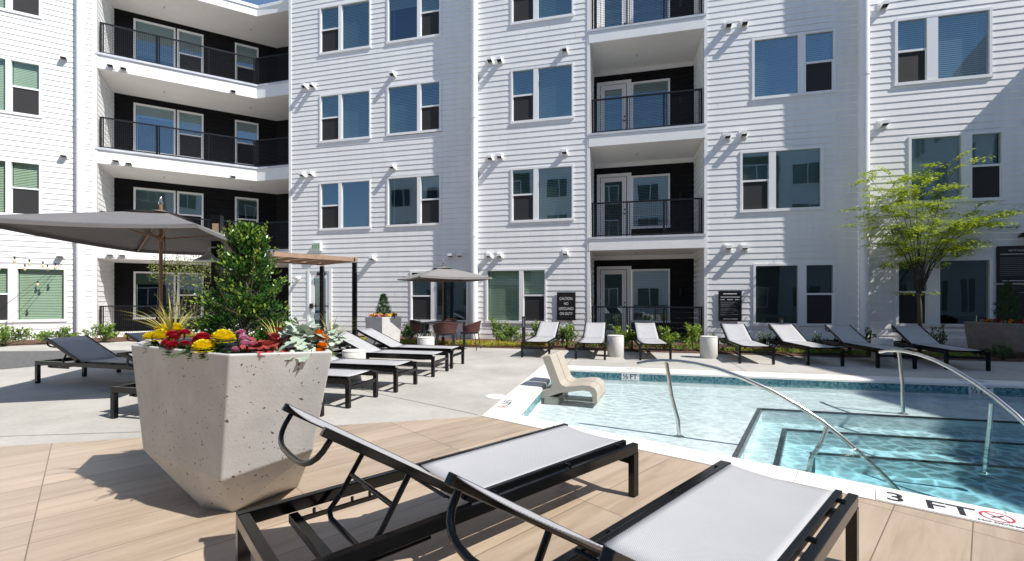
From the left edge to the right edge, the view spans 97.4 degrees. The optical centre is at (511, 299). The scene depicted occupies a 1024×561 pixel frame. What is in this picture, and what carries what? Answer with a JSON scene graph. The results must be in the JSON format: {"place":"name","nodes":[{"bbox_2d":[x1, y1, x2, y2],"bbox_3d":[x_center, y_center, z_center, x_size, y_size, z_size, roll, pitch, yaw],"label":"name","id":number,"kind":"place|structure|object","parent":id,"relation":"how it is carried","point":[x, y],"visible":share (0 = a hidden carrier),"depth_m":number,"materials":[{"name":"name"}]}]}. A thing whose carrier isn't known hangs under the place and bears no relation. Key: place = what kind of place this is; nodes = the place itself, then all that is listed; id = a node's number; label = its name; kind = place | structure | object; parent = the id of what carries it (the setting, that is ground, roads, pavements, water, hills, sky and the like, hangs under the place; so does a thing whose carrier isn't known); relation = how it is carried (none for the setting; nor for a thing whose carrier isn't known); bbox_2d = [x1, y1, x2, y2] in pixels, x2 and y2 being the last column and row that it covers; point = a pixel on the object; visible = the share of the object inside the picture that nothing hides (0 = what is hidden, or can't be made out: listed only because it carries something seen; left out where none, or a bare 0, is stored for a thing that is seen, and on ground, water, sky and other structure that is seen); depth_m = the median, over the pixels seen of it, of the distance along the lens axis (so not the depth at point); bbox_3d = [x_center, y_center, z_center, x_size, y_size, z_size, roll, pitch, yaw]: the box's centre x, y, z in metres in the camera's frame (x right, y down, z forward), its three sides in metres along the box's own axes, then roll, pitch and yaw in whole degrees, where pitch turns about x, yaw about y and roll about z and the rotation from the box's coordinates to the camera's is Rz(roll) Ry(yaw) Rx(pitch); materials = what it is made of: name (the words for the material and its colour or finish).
{"place":"outdoors","nodes":[
{"label":"outdoors","id":0,"kind":"place"},
{"bbox_2d":[0,350,130,368],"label":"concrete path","id":1,"kind":"structure","parent":0,"point":[14,359],"depth_m":9.61,"materials":[{"name":"grey concrete"}]},
{"bbox_2d":[0,416,1023,560],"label":"plank deck","id":2,"kind":"structure","parent":0,"point":[129,499],"depth_m":2.63,"materials":[{"name":"brown wood"}]},
{"bbox_2d":[131,338,331,511],"bbox_3d":[-1.776,0.767,2.849,1.760,0.965,0.629,0,0,29],"label":"planter","id":3,"kind":"object","parent":2,"relation":"on","point":[211,427],"visible":0.81,"depth_m":2.49,"materials":[{"name":"concrete"}]},
{"bbox_2d":[142,322,183,348],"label":"marigold plant","id":4,"kind":"object","parent":3,"relation":"on","point":[157,334],"visible":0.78,"depth_m":2.78,"materials":[{"name":"yellow plant"}]},
{"bbox_2d":[121,293,212,340],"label":"ribbon grass","id":5,"kind":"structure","parent":3,"relation":"in","point":[168,322],"depth_m":2.83,"materials":[{"name":"plant"}]},
{"bbox_2d":[160,329,190,356],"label":"crimson flowers","id":6,"kind":"object","parent":3,"relation":"on","point":[172,343],"visible":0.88,"depth_m":2.63,"materials":[{"name":"red plant"}]},
{"bbox_2d":[190,329,235,359],"bbox_3d":[-1.637,0.255,2.471,0.194,0.183,0.187,0,0,0],"label":"marigold plant","id":7,"kind":"object","parent":3,"relation":"on","point":[206,346],"visible":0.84,"depth_m":2.46,"materials":[{"name":"yellow plant"}]},
{"bbox_2d":[229,329,256,353],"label":"pink flowers","id":8,"kind":"object","parent":3,"relation":"in","point":[242,337],"visible":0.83,"depth_m":2.53,"materials":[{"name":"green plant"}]},
{"bbox_2d":[187,220,298,350],"bbox_3d":[-1.721,-0.085,2.929,0.639,0.879,0.599,0,0,0],"label":"holly shrub","id":9,"kind":"object","parent":3,"relation":"on","point":[245,240],"visible":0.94,"depth_m":2.85,"materials":[{"name":"green plant"}]},
{"bbox_2d":[239,333,296,355],"bbox_3d":[-1.353,0.254,2.507,0.330,0.128,0.310,0,0,0],"label":"red leaf plant","id":10,"kind":"object","parent":3,"relation":"in","point":[264,346],"visible":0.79,"depth_m":2.45,"materials":[{"name":"plant"}]},
{"bbox_2d":[273,318,332,361],"bbox_3d":[-1.180,0.227,2.557,0.314,0.250,0.340,0,0,-9],"label":"silver plant","id":11,"kind":"object","parent":3,"relation":"in","point":[303,337],"visible":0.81,"depth_m":2.51,"materials":[{"name":"plant"}]},
{"bbox_2d":[319,324,352,347],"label":"silver plant","id":12,"kind":"object","parent":3,"relation":"in","point":[335,339],"visible":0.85,"depth_m":2.63,"materials":[{"name":"plant"}]},
{"bbox_2d":[236,403,638,560],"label":"sun lounger","id":13,"kind":"object","parent":2,"relation":"on","point":[516,468],"visible":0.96,"depth_m":2.15,"materials":[{"name":"grey"}]},
{"bbox_2d":[444,460,858,560],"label":"sun lounger","id":14,"kind":"object","parent":2,"relation":"on","point":[721,510],"visible":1,"depth_m":1.78,"materials":[{"name":"grey fabric"}]},
{"bbox_2d":[0,311,1023,445],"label":"concrete deck","id":15,"kind":"structure","parent":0,"point":[71,404],"depth_m":6.67,"materials":[{"name":"grey concrete"}]},
{"bbox_2d":[35,335,133,382],"bbox_3d":[-5.994,0.910,6.713,2.100,0.680,0.634,0,0,15],"label":"sun lounger","id":16,"kind":"object","parent":15,"relation":"on","point":[84,352],"visible":0.77,"depth_m":6.70,"materials":[{"name":"grey fabric"}]},
{"bbox_2d":[81,322,119,341],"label":"shrub","id":17,"kind":"object","parent":15,"relation":"on","point":[106,331],"visible":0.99,"depth_m":12.85,"materials":[{"name":"green plant"}]},
{"bbox_2d":[0,197,273,323],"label":"market umbrella","id":18,"kind":"object","parent":15,"relation":"on","point":[160,231],"visible":0.83,"depth_m":5.84,"materials":[{"name":"grey fabric"}]},
{"bbox_2d":[147,254,228,338],"bbox_3d":[-6.282,0.082,8.914,1.499,2.343,0.507,0,0,-25],"label":"climbing vine","id":19,"kind":"object","parent":15,"relation":"on","point":[155,274],"visible":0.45,"depth_m":8.82,"materials":[{"name":"green plant"}]},
{"bbox_2d":[193,215,223,329],"bbox_3d":[-4.736,-0.050,7.057,0.400,2.600,0.515,0,0,-10],"label":"lamp post","id":20,"kind":"object","parent":15,"relation":"on","point":[217,223],"visible":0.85,"depth_m":7.18,"materials":[{"name":"black metal"}]},
{"bbox_2d":[110,353,323,418],"bbox_3d":[-3.104,0.910,4.756,2.100,0.680,0.634,0,0,14],"label":"sun lounger","id":21,"kind":"object","parent":15,"relation":"on","point":[130,388],"visible":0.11,"depth_m":4.70,"materials":[{"name":"grey metal"}]},
{"bbox_2d":[232,251,357,338],"bbox_3d":[-5.505,0.083,11.450,2.045,2.334,2.337,0,0,43],"label":"pergola","id":22,"kind":"object","parent":15,"relation":"on","point":[298,258],"visible":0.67,"depth_m":11.55,"materials":[{"name":"brown wood"}]},
{"bbox_2d":[326,368,377,408],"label":"sun lounger","id":23,"kind":"object","parent":15,"relation":"on","point":[338,376],"visible":0.18,"depth_m":5.43,"materials":[{"name":"grey"}]},
{"bbox_2d":[342,349,365,380],"bbox_3d":[-2.460,1.020,7.000,0.350,0.460,0.350,0,0,0],"label":"drum table","id":24,"kind":"object","parent":15,"relation":"on","point":[355,353],"visible":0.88,"depth_m":6.87,"materials":[{"name":"white stone"}]},
{"bbox_2d":[309,343,417,392],"bbox_3d":[-2.485,0.910,6.556,2.100,0.680,0.634,0,0,14],"label":"sun lounger","id":25,"kind":"object","parent":15,"relation":"on","point":[383,365],"visible":0.41,"depth_m":6.32,"materials":[{"name":"grey fabric"}]},
{"bbox_2d":[365,316,401,347],"bbox_3d":[-3.060,0.830,10.700,0.599,0.840,0.599,0,0,33],"label":"planter","id":26,"kind":"object","parent":15,"relation":"on","point":[389,327],"visible":0.61,"depth_m":10.51,"materials":[{"name":"concrete"}]},
{"bbox_2d":[332,330,448,376],"bbox_3d":[-2.195,0.910,7.756,2.100,0.680,0.634,0,0,14],"label":"sun lounger","id":27,"kind":"object","parent":15,"relation":"on","point":[372,350],"visible":0.62,"depth_m":7.67,"materials":[{"name":"grey fabric"}]},
{"bbox_2d":[349,327,463,368],"bbox_3d":[-2.015,0.910,8.626,2.100,0.680,0.634,0,0,14],"label":"sun lounger","id":28,"kind":"object","parent":15,"relation":"on","point":[384,341],"visible":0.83,"depth_m":8.62,"materials":[{"name":"grey fabric"}]},
{"bbox_2d":[397,260,491,344],"bbox_3d":[-1.740,0.124,11.350,1.800,2.252,1.950,0,0,-29],"label":"market umbrella","id":29,"kind":"object","parent":15,"relation":"on","point":[442,274],"visible":0.86,"depth_m":11.11,"materials":[{"name":"grey fabric"}]},
{"bbox_2d":[433,322,456,352],"bbox_3d":[-1.598,0.889,10.699,0.577,0.725,0.523,0,0,-5],"label":"rope chair","id":30,"kind":"object","parent":15,"relation":"on","point":[439,328],"visible":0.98,"depth_m":10.51,"materials":[{"name":"metal"}]},
{"bbox_2d":[0,0,1023,348],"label":"apartment building","id":31,"kind":"structure","parent":15,"relation":"on","point":[672,164],"depth_m":13.97,"materials":[{"name":"white"}]},
{"bbox_2d":[0,158,41,214],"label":"window","id":32,"kind":"structure","parent":31,"relation":"in","point":[20,181],"depth_m":13.69,"materials":[{"name":"white plastic"}]},
{"bbox_2d":[0,56,42,118],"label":"window","id":33,"kind":"structure","parent":31,"relation":"in","point":[20,80],"depth_m":13.68,"materials":[{"name":"glass"}]},
{"bbox_2d":[0,0,42,19],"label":"window","id":34,"kind":"structure","parent":31,"relation":"in","point":[30,8],"depth_m":13.68,"materials":[{"name":"white plastic"}]},
{"bbox_2d":[0,266,66,322],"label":"window","id":35,"kind":"structure","parent":31,"relation":"in","point":[47,302],"depth_m":13.85,"materials":[{"name":"white plastic"}]},
{"bbox_2d":[133,271,175,318],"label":"window","id":36,"kind":"structure","parent":31,"relation":"in","point":[144,288],"depth_m":17.04,"materials":[{"name":"white glass"}]},
{"bbox_2d":[133,187,175,213],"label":"window","id":37,"kind":"structure","parent":31,"relation":"in","point":[143,198],"depth_m":16.89,"materials":[{"name":"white glass"}]},
{"bbox_2d":[133,102,175,156],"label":"window","id":38,"kind":"structure","parent":31,"relation":"in","point":[142,113],"depth_m":17.09,"materials":[{"name":"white glass"}]},
{"bbox_2d":[133,18,175,66],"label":"window","id":39,"kind":"structure","parent":31,"relation":"in","point":[140,25],"depth_m":16.96,"materials":[{"name":"blue glass"}]},
{"bbox_2d":[177,272,203,318],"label":"window","id":40,"kind":"structure","parent":31,"relation":"in","point":[192,292],"depth_m":17.51,"materials":[{"name":"white plastic"}]},
{"bbox_2d":[177,191,203,226],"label":"window","id":41,"kind":"structure","parent":31,"relation":"in","point":[191,204],"depth_m":17.48,"materials":[{"name":"glass"}]},
{"bbox_2d":[177,110,203,159],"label":"window","id":42,"kind":"structure","parent":31,"relation":"in","point":[188,120],"depth_m":17.42,"materials":[{"name":"white plastic"}]},
{"bbox_2d":[177,29,203,72],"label":"window","id":43,"kind":"structure","parent":31,"relation":"in","point":[187,36],"depth_m":17.42,"materials":[{"name":"white plastic"}]},
{"bbox_2d":[235,197,257,225],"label":"window","id":44,"kind":"structure","parent":31,"relation":"in","point":[246,209],"depth_m":18.41,"materials":[{"name":"glass"}]},
{"bbox_2d":[235,43,257,82],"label":"window","id":45,"kind":"structure","parent":31,"relation":"in","point":[242,49],"depth_m":18.45,"materials":[{"name":"glass"}]},
{"bbox_2d":[235,120,258,166],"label":"window","id":46,"kind":"structure","parent":31,"relation":"in","point":[243,129],"depth_m":18.47,"materials":[{"name":"blue glass"}]},
{"bbox_2d":[307,269,332,329],"bbox_3d":[-6.692,0.095,15.836,0.980,2.310,0.400,0,0,14],"label":"pool door","id":47,"kind":"structure","parent":31,"relation":"in","point":[312,274],"depth_m":15.80,"materials":[{"name":"white plastic"}]},
{"bbox_2d":[319,88,370,142],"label":"window","id":48,"kind":"structure","parent":31,"relation":"in","point":[343,116],"depth_m":15.57,"materials":[{"name":"blue glass"}]},
{"bbox_2d":[319,0,370,54],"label":"window","id":49,"kind":"structure","parent":31,"relation":"in","point":[346,26],"depth_m":15.58,"materials":[{"name":"white plastic"}]},
{"bbox_2d":[319,179,371,230],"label":"window","id":50,"kind":"structure","parent":31,"relation":"in","point":[343,205],"depth_m":15.80,"materials":[{"name":"blue glass"}]},
{"bbox_2d":[386,173,441,226],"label":"window","id":51,"kind":"structure","parent":31,"relation":"in","point":[412,200],"depth_m":15.16,"materials":[{"name":"blue glass"}]},
{"bbox_2d":[386,79,441,136],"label":"window","id":52,"kind":"structure","parent":31,"relation":"in","point":[412,108],"depth_m":14.99,"materials":[{"name":"white plastic"}]},
{"bbox_2d":[386,0,441,43],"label":"window","id":53,"kind":"structure","parent":31,"relation":"in","point":[407,20],"depth_m":15.08,"materials":[{"name":"blue glass"}]},
{"bbox_2d":[410,270,468,322],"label":"window","id":54,"kind":"structure","parent":31,"relation":"in","point":[425,297],"depth_m":14.74,"materials":[{"name":"black glass"}]},
{"bbox_2d":[485,268,546,323],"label":"window","id":55,"kind":"structure","parent":31,"relation":"in","point":[516,293],"depth_m":13.97,"materials":[{"name":"green glass"}]},
{"bbox_2d":[510,164,573,222],"bbox_3d":[0.958,-3.199,13.884,1.960,1.687,0.502,0,0,14],"label":"window","id":56,"kind":"structure","parent":31,"relation":"in","point":[538,193],"depth_m":13.75,"materials":[{"name":"blue glass"}]},
{"bbox_2d":[510,62,573,123],"bbox_3d":[0.958,-6.253,13.884,1.960,1.687,0.502,0,0,14],"label":"window","id":57,"kind":"structure","parent":31,"relation":"in","point":[544,92],"depth_m":13.74,"materials":[{"name":"blue glass"}]},
{"bbox_2d":[510,0,573,25],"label":"window","id":58,"kind":"structure","parent":31,"relation":"in","point":[522,11],"depth_m":13.77,"materials":[{"name":"blue glass"}]},
{"bbox_2d":[557,292,575,319],"bbox_3d":[1.622,0.210,13.464,0.560,0.840,0.021,0,0,14],"label":"wall sign","id":59,"kind":"object","parent":31,"relation":"attached to","point":[566,305],"visible":1,"depth_m":13.45,"materials":[{"name":"black metal"}]},
{"bbox_2d":[597,266,630,335],"bbox_3d":[3.416,0.080,15.045,1.110,2.340,0.374,0,0,14],"label":"balcony door","id":60,"kind":"structure","parent":31,"relation":"in","point":[613,282],"depth_m":15.00,"materials":[{"name":"white glass"}]},
{"bbox_2d":[597,173,630,236],"bbox_3d":[3.416,-2.990,15.045,1.110,2.340,0.374,0,0,14],"label":"balcony door","id":61,"kind":"structure","parent":31,"relation":"in","point":[610,187],"depth_m":15.00,"materials":[{"name":"white plastic"}]},
{"bbox_2d":[597,79,630,130],"bbox_3d":[3.416,-6.060,15.045,1.110,2.340,0.374,0,0,14],"label":"balcony door","id":62,"kind":"structure","parent":31,"relation":"in","point":[620,88],"depth_m":15.00,"materials":[{"name":"white plastic"}]},
{"bbox_2d":[597,0,630,27],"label":"balcony door","id":63,"kind":"structure","parent":31,"relation":"in","point":[613,7],"depth_m":15.01,"materials":[{"name":"blue glass"}]},
{"bbox_2d":[631,269,669,322],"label":"window","id":64,"kind":"structure","parent":31,"relation":"in","point":[649,287],"depth_m":14.76,"materials":[{"name":"glass"}]},
{"bbox_2d":[631,173,669,228],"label":"window","id":65,"kind":"structure","parent":31,"relation":"in","point":[655,186],"depth_m":14.77,"materials":[{"name":"glass"}]},
{"bbox_2d":[631,78,669,127],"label":"window","id":66,"kind":"structure","parent":31,"relation":"in","point":[659,85],"depth_m":14.80,"materials":[{"name":"blue glass"}]},
{"bbox_2d":[631,0,669,22],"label":"window","id":67,"kind":"structure","parent":31,"relation":"in","point":[633,4],"depth_m":14.86,"materials":[{"name":"blue glass"}]},
{"bbox_2d":[718,291,741,320],"bbox_3d":[6.007,0.185,12.388,0.590,0.830,0.020,0,0,14],"label":"wall sign","id":68,"kind":"object","parent":31,"relation":"attached to","point":[729,305],"visible":1,"depth_m":12.38,"materials":[{"name":"black metal"}]},
{"bbox_2d":[739,145,823,212],"bbox_3d":[7.295,-3.219,12.328,2.030,1.687,0.502,0,0,14],"label":"window","id":69,"kind":"structure","parent":31,"relation":"in","point":[780,179],"depth_m":12.17,"materials":[{"name":"glass"}]},
{"bbox_2d":[751,28,836,100],"bbox_3d":[7.581,-6.274,12.257,2.020,1.687,0.502,0,0,14],"label":"window","id":70,"kind":"structure","parent":31,"relation":"in","point":[801,63],"depth_m":12.14,"materials":[{"name":"blue glass"}]},
{"bbox_2d":[753,262,836,326],"bbox_3d":[7.595,-0.124,12.254,1.990,1.687,0.502,0,0,14],"label":"window","id":71,"kind":"structure","parent":31,"relation":"in","point":[802,294],"depth_m":12.11,"materials":[{"name":"black glass"}]},
{"bbox_2d":[894,7,993,85],"bbox_3d":[10.646,-6.194,11.278,2.020,1.687,0.502,0,0,14],"label":"window","id":72,"kind":"structure","parent":31,"relation":"in","point":[940,47],"depth_m":11.12,"materials":[{"name":"blue glass"}]},
{"bbox_2d":[895,257,992,326],"bbox_3d":[10.655,-0.164,11.275,2.000,1.687,0.502,0,0,14],"label":"window","id":73,"kind":"structure","parent":31,"relation":"in","point":[965,288],"depth_m":11.10,"materials":[{"name":"glass"}]},
{"bbox_2d":[907,129,1005,203],"bbox_3d":[10.903,-3.219,11.215,1.970,1.687,0.502,0,0,14],"label":"window","id":74,"kind":"structure","parent":31,"relation":"in","point":[985,180],"depth_m":11.00,"materials":[{"name":"glass"}]},
{"bbox_2d":[996,246,1023,282],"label":"wall sign","id":75,"kind":"object","parent":31,"relation":"attached to","point":[1009,263],"visible":1,"depth_m":10.71,"materials":[{"name":"black metal"}]},
{"bbox_2d":[996,284,1023,320],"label":"wall sign","id":76,"kind":"object","parent":31,"relation":"attached to","point":[1019,289],"visible":0.36,"depth_m":10.68,"materials":[{"name":"black"}]},
{"bbox_2d":[0,335,1023,360],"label":"planting bed","id":77,"kind":"object","parent":15,"relation":"on","point":[555,346],"visible":0.11,"depth_m":11.30,"materials":[{"name":"brown plant"}]},
{"bbox_2d":[0,324,34,345],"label":"shrub","id":78,"kind":"object","parent":77,"relation":"on","point":[8,332],"visible":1,"depth_m":12.06,"materials":[{"name":"green plant"}]},
{"bbox_2d":[31,325,81,341],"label":"shrub","id":79,"kind":"object","parent":77,"relation":"on","point":[43,334],"visible":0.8,"depth_m":12.56,"materials":[{"name":"green plant"}]},
{"bbox_2d":[360,335,554,346],"bbox_3d":[-2.309,1.136,12.430,7.017,0.182,1.458,0,0,19],"label":"yellow ground cover","id":80,"kind":"object","parent":77,"relation":"on","point":[486,343],"visible":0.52,"depth_m":11.81,"materials":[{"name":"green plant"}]},
{"bbox_2d":[494,323,527,341],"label":"shrub","id":81,"kind":"object","parent":77,"relation":"on","point":[510,333],"visible":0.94,"depth_m":12.31,"materials":[{"name":"green plant"}]},
{"bbox_2d":[556,322,578,346],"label":"shrub","id":82,"kind":"object","parent":77,"relation":"on","point":[567,333],"visible":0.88,"depth_m":11.53,"materials":[{"name":"green plant"}]},
{"bbox_2d":[560,341,718,349],"bbox_3d":[3.068,1.118,11.085,3.778,0.211,0.509,0,0,12],"label":"green ground cover","id":83,"kind":"object","parent":77,"relation":"on","point":[630,345],"visible":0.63,"depth_m":11.02,"materials":[{"name":"green plant"}]},
{"bbox_2d":[678,321,714,349],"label":"shrub","id":84,"kind":"object","parent":77,"relation":"on","point":[694,331],"visible":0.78,"depth_m":10.85,"materials":[{"name":"green plant"}]},
{"bbox_2d":[718,346,984,356],"bbox_3d":[7.289,1.157,10.031,5.026,0.146,0.721,0,0,14],"label":"shaded ground cover","id":85,"kind":"object","parent":77,"relation":"on","point":[860,352],"visible":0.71,"depth_m":10.06,"materials":[{"name":"green plant"}]},
{"bbox_2d":[830,148,1023,350],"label":"young tree","id":86,"kind":"object","parent":77,"relation":"on","point":[903,194],"visible":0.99,"depth_m":10.66,"materials":[{"name":"green plant"}]},
{"bbox_2d":[964,321,1023,358],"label":"shaded planter","id":87,"kind":"object","parent":77,"relation":"on","point":[981,335],"visible":0.78,"depth_m":9.60,"materials":[{"name":"grey concrete"}]},
{"bbox_2d":[991,280,1023,322],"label":"dark conifer","id":88,"kind":"object","parent":87,"relation":"on","point":[1008,289],"visible":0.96,"depth_m":9.72,"materials":[{"name":"green plant"}]},
{"bbox_2d":[985,341,1017,359],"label":"shrub","id":89,"kind":"object","parent":77,"relation":"on","point":[1003,350],"visible":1,"depth_m":9.12,"materials":[{"name":"green plant"}]},
{"bbox_2d":[521,321,562,356],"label":"sun lounger","id":90,"kind":"object","parent":15,"relation":"on","point":[546,332],"visible":0.98,"depth_m":10.85,"materials":[{"name":"grey fabric"}]},
{"bbox_2d":[575,322,606,359],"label":"sun lounger","id":91,"kind":"object","parent":15,"relation":"on","point":[594,333],"visible":0.99,"depth_m":10.55,"materials":[{"name":"grey fabric"}]},
{"bbox_2d":[607,335,623,356],"bbox_3d":[2.270,1.020,9.850,0.350,0.460,0.350,0,0,0],"label":"drum table","id":92,"kind":"object","parent":15,"relation":"on","point":[615,345],"visible":1,"depth_m":9.70,"materials":[{"name":"white stone"}]},
{"bbox_2d":[631,322,671,359],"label":"sun lounger","id":93,"kind":"object","parent":15,"relation":"on","point":[646,333],"visible":0.97,"depth_m":10.41,"materials":[{"name":"grey fabric"}]},
{"bbox_2d":[700,336,717,358],"bbox_3d":[4.200,1.020,9.600,0.350,0.460,0.350,0,0,0],"label":"drum table","id":94,"kind":"object","parent":15,"relation":"on","point":[708,347],"visible":1,"depth_m":9.46,"materials":[{"name":"white stone"}]},
{"bbox_2d":[718,323,774,364],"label":"sun lounger","id":95,"kind":"object","parent":15,"relation":"on","point":[738,336],"visible":0.98,"depth_m":9.89,"materials":[{"name":"grey fabric"}]},
{"bbox_2d":[524,371,1023,514],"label":"pool shell","id":96,"kind":"object","parent":15,"relation":"in","point":[701,430],"visible":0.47,"depth_m":5.59,"materials":[{"name":"paint"}]},
{"bbox_2d":[541,350,604,404],"bbox_3d":[0.893,1.148,6.522,0.804,0.725,0.698,0,0,20],"label":"ledge chair","id":97,"kind":"object","parent":96,"relation":"on","point":[562,379],"visible":0.99,"depth_m":6.31,"materials":[{"name":"beige plastic"}]},
{"bbox_2d":[482,365,1023,532],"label":"pool coping","id":98,"kind":"object","parent":96,"relation":"on","point":[525,393],"visible":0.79,"depth_m":4.56,"materials":[{"name":"beige concrete"}]},
{"bbox_2d":[875,488,1023,530],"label":"depth marker","id":99,"kind":"object","parent":98,"relation":"on","point":[988,517],"visible":1,"depth_m":2.64,"materials":[{"name":"white tile"}]},
{"bbox_2d":[637,359,899,489],"bbox_3d":[2.443,1.221,4.492,2.362,1.144,0.104,0,0,28],"label":"pool handrail","id":100,"kind":"object","parent":96,"relation":"on","point":[861,454],"visible":0.86,"depth_m":4.36,"materials":[{"name":"silver metal"}]},
{"bbox_2d":[527,375,1023,500],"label":"pool water","id":101,"kind":"structure","parent":96,"relation":"in","point":[977,488],"depth_m":5.25,"materials":[{"name":"blue liquid"}]},
{"bbox_2d":[878,349,1023,474],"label":"pool handrail","id":102,"kind":"object","parent":96,"relation":"on","point":[1014,413],"visible":0.88,"depth_m":4.80,"materials":[{"name":"silver metal"}]},
{"bbox_2d":[764,324,843,365],"bbox_3d":[6.031,0.910,9.435,0.634,0.680,2.100,0,0,9],"label":"sun lounger","id":103,"kind":"object","parent":15,"relation":"on","point":[790,335],"visible":0.98,"depth_m":9.65,"materials":[{"name":"grey fabric"}]},
{"bbox_2d":[819,325,916,368],"bbox_3d":[7.109,0.910,9.126,0.634,0.680,2.100,0,0,10],"label":"sun lounger","id":104,"kind":"object","parent":15,"relation":"on","point":[849,336],"visible":0.98,"depth_m":9.38,"materials":[{"name":"grey fabric"}]},
{"bbox_2d":[871,338,892,361],"bbox_3d":[7.450,1.020,9.050,0.350,0.460,0.350,0,0,0],"label":"drum table","id":105,"kind":"object","parent":15,"relation":"on","point":[886,341],"visible":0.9,"depth_m":8.91,"materials":[{"name":"white stone"}]},
{"bbox_2d":[891,325,990,370],"bbox_3d":[8.305,0.910,8.894,0.634,0.680,2.100,0,0,17],"label":"sun lounger","id":106,"kind":"object","parent":15,"relation":"on","point":[920,338],"visible":0.95,"depth_m":9.05,"materials":[{"name":"grey fabric"}]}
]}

